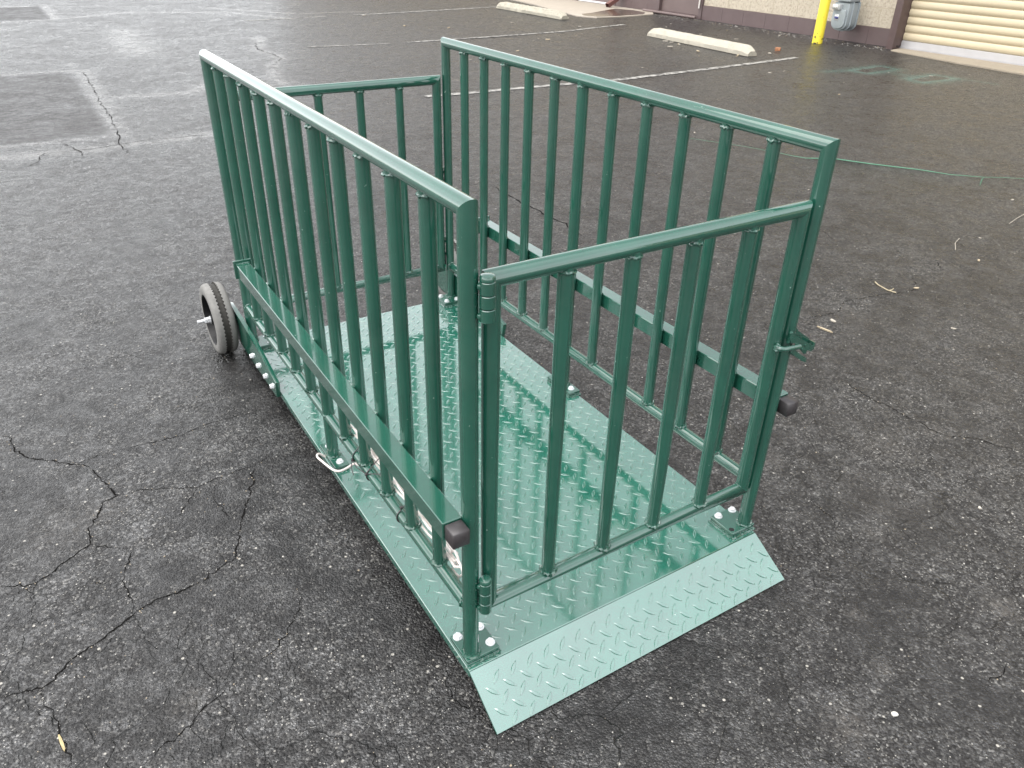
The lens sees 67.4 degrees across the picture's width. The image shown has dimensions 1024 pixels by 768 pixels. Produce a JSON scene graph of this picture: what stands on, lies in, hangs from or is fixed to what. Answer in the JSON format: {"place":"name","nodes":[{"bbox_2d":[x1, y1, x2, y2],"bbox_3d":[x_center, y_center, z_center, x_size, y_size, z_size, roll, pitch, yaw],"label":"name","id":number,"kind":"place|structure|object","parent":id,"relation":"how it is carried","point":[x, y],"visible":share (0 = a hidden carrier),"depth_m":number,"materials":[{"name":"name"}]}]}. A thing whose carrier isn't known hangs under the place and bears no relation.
{"place":"outdoors","nodes":[
{"label":"outdoors","id":0,"kind":"place"},
{"bbox_2d":[0,0,1023,767],"bbox_3d":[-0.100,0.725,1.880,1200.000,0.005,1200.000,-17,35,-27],"label":"asphalt ground","id":1,"kind":"structure","parent":0,"point":[110,180],"depth_m":2.91,"materials":[{"name":"black asphalt"}]},
{"bbox_2d":[58,735,64,750],"bbox_3d":[-1.002,0.799,1.710,0.007,0.005,0.051,-22,38,-34],"label":"leaf","id":2,"kind":"object","parent":1,"relation":"on","point":[61,742],"visible":1,"depth_m":1.71,"materials":[{"name":"yellow plant"}]},
{"bbox_2d":[245,16,324,20],"bbox_3d":[-4.168,-6.760,14.210,1.575,0.001,0.088,-22,38,-34],"label":"parking stripe","id":3,"kind":"object","parent":1,"relation":"on","point":[284,18],"visible":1,"depth_m":14.22,"materials":[{"name":"white paint"}]},
{"bbox_2d":[307,43,390,46],"bbox_3d":[-2.397,-5.012,11.363,1.261,0.001,0.081,-13,34,-23],"label":"parking stripe","id":4,"kind":"object","parent":1,"relation":"on","point":[346,45],"visible":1,"depth_m":11.32,"materials":[{"name":"white paint"}]},
{"bbox_2d":[358,6,496,14],"bbox_3d":[-1.690,-7.816,16.079,3.799,0.001,0.130,-24,39,-36],"label":"parking stripe","id":5,"kind":"object","parent":1,"relation":"on","point":[420,11],"visible":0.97,"depth_m":15.86,"materials":[{"name":"white paint"}]},
{"bbox_2d":[0,16,1020,767],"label":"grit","id":6,"kind":"object","parent":1,"relation":"on","point":[586,396],"visible":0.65,"depth_m":2.47,"materials":[{"name":"grey stone"}]},
{"bbox_2d":[408,24,625,42],"bbox_3d":[0.339,-5.996,13.121,4.986,0.001,0.303,-23,39,-35],"label":"parking stripe","id":7,"kind":"object","parent":1,"relation":"on","point":[522,34],"visible":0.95,"depth_m":12.91,"materials":[{"name":"white paint"}]},
{"bbox_2d":[197,37,840,733],"bbox_3d":[-0.222,-0.352,2.502,1.263,1.203,2.319,-17,35,-27],"label":"livestock scale","id":8,"kind":"object","parent":1,"relation":"on","point":[543,537],"visible":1,"depth_m":2.07,"materials":[{"name":"green paint"}]},
{"bbox_2d":[496,2,568,19],"bbox_3d":[0.385,-7.780,15.966,0.212,0.139,2.480,-17,35,-28],"label":"wheel stop","id":9,"kind":"object","parent":1,"relation":"on","point":[539,11],"visible":1,"depth_m":15.76,"materials":[{"name":"concrete"}]},
{"bbox_2d":[513,0,653,17],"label":"concrete apron","id":10,"kind":"object","parent":1,"relation":"on","point":[576,8],"visible":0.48,"depth_m":17.26,"materials":[{"name":"beige concrete"}]},
{"bbox_2d":[583,9,644,15],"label":"puddle","id":11,"kind":"object","parent":10,"relation":"on","point":[615,12],"visible":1,"depth_m":16.26,"materials":[{"name":"liquid"}]},
{"bbox_2d":[424,57,795,96],"bbox_3d":[1.674,-3.876,9.633,6.226,0.001,0.284,-19,36,-30],"label":"parking stripe","id":12,"kind":"object","parent":1,"relation":"on","point":[677,72],"visible":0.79,"depth_m":9.68,"materials":[{"name":"white paint"}]},
{"bbox_2d":[647,28,756,56],"bbox_3d":[2.954,-5.447,12.177,0.203,0.135,2.520,-13,34,-23],"label":"wheel stop","id":13,"kind":"object","parent":1,"relation":"on","point":[747,50],"visible":1,"depth_m":11.96,"materials":[{"name":"beige concrete"}]},
{"bbox_2d":[577,0,1023,65],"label":"building","id":14,"kind":"structure","parent":1,"relation":"on","point":[990,30],"depth_m":12.18,"materials":[{"name":"brown metal"}]},
{"bbox_2d":[579,0,615,5],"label":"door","id":15,"kind":"structure","parent":14,"relation":"in","point":[594,1],"depth_m":18.24,"materials":[{"name":"white paint"}]},
{"bbox_2d":[643,0,704,18],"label":"door","id":16,"kind":"structure","parent":14,"relation":"in","point":[692,9],"depth_m":16.14,"materials":[{"name":"brown paint"}]},
{"bbox_2d":[831,0,860,30],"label":"gas meter","id":17,"kind":"object","parent":14,"relation":"attached to","point":[845,15],"visible":1,"depth_m":12.67,"materials":[{"name":"grey metal"}]},
{"bbox_2d":[899,0,1023,65],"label":"roller door","id":18,"kind":"structure","parent":14,"relation":"in","point":[997,26],"depth_m":11.43,"materials":[{"name":"beige paint"}]},
{"bbox_2d":[812,0,830,43],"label":"bollard","id":19,"kind":"object","parent":1,"relation":"on","point":[821,20],"visible":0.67,"depth_m":12.56,"materials":[{"name":"yellow metal"}]},
{"bbox_2d":[817,326,832,332],"bbox_3d":[1.455,-0.254,3.572,0.010,0.007,0.083,-21,37,-32],"label":"wood splinter","id":20,"kind":"object","parent":1,"relation":"on","point":[827,330],"visible":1,"depth_m":3.57,"materials":[{"name":"beige wood"}]},
{"bbox_2d":[691,138,1023,184],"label":"string","id":21,"kind":"object","parent":1,"relation":"on","point":[889,166],"visible":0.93,"depth_m":6.08,"materials":[{"name":"green fabric"}]},
{"bbox_2d":[891,711,898,716],"bbox_3d":[0.906,0.781,1.820,0.014,0.008,0.012,-4,31,-10],"label":"pebble","id":22,"kind":"object","parent":1,"relation":"on","point":[894,714],"visible":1,"depth_m":1.82,"materials":[{"name":"white stone"}]},
{"bbox_2d":[891,48,1023,74],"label":"concrete sill","id":23,"kind":"structure","parent":1,"relation":"on","point":[1002,67],"depth_m":11.16,"materials":[{"name":"beige concrete"}]}
]}

